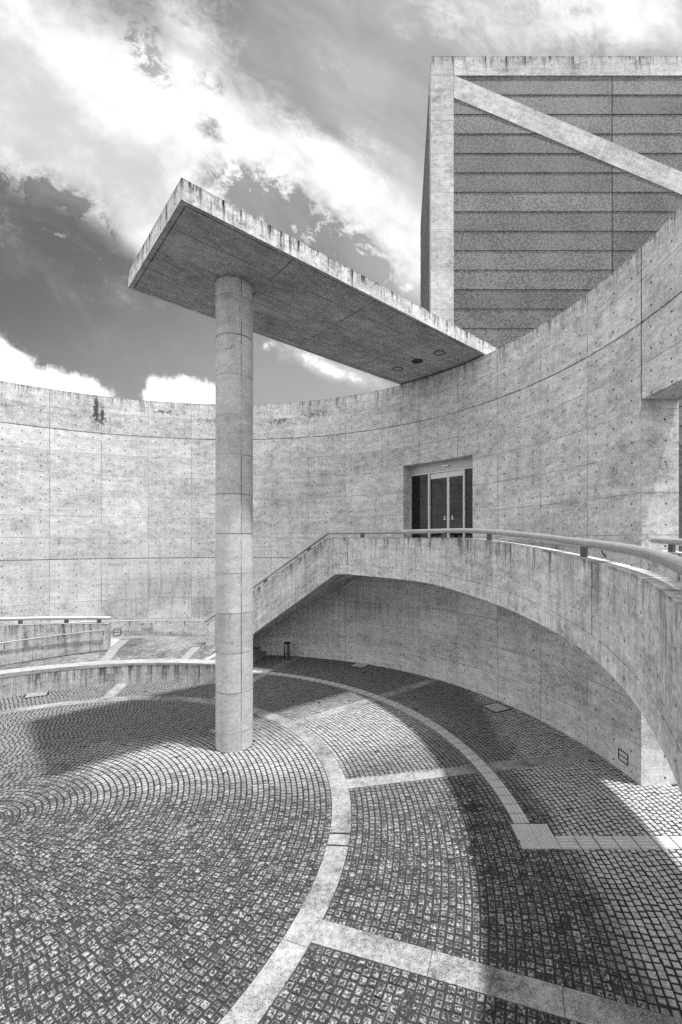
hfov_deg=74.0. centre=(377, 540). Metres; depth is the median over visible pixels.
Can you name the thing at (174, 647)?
terrace
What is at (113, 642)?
terrace ramp
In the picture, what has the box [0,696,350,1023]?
paving ring
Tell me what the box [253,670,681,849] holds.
paving strip
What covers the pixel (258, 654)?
steps
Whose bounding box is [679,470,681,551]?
boundary wall
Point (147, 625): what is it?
sign plaque
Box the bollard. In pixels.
[282,642,292,661]
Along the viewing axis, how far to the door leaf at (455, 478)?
16.66 m
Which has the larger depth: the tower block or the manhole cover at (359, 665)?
the tower block
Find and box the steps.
[205,643,266,662]
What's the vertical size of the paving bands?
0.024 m
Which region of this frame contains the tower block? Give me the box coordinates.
[420,56,681,469]
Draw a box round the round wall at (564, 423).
[0,205,681,785]
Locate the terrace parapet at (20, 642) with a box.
[0,616,111,665]
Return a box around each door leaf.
[430,472,447,537]
[448,470,462,537]
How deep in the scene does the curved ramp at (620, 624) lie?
7.79 m
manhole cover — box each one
[23,691,48,698]
[349,662,370,668]
[481,702,511,712]
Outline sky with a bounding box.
[0,0,681,403]
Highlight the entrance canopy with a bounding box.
[128,177,497,753]
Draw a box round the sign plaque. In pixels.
[142,622,153,629]
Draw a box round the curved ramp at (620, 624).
[204,528,681,794]
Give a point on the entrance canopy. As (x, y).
(240, 276)
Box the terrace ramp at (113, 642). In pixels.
[111,639,119,646]
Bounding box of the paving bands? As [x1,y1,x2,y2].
[102,656,681,1023]
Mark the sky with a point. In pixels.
(308, 118)
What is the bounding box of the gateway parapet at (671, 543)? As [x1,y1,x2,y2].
[642,537,681,582]
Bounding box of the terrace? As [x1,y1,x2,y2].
[0,635,214,669]
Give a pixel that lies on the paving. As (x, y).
(636, 825)
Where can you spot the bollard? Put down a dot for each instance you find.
(286, 652)
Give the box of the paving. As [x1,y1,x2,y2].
[0,655,681,1023]
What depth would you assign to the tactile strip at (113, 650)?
17.62 m
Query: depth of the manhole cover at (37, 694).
15.07 m
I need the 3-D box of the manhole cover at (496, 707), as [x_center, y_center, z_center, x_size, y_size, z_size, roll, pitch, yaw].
[3.672,5.152,13.916,0.664,0.019,0.664,0,0,-28]
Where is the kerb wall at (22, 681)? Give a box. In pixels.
[0,659,214,698]
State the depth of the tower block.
20.72 m
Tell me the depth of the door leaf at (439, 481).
17.20 m

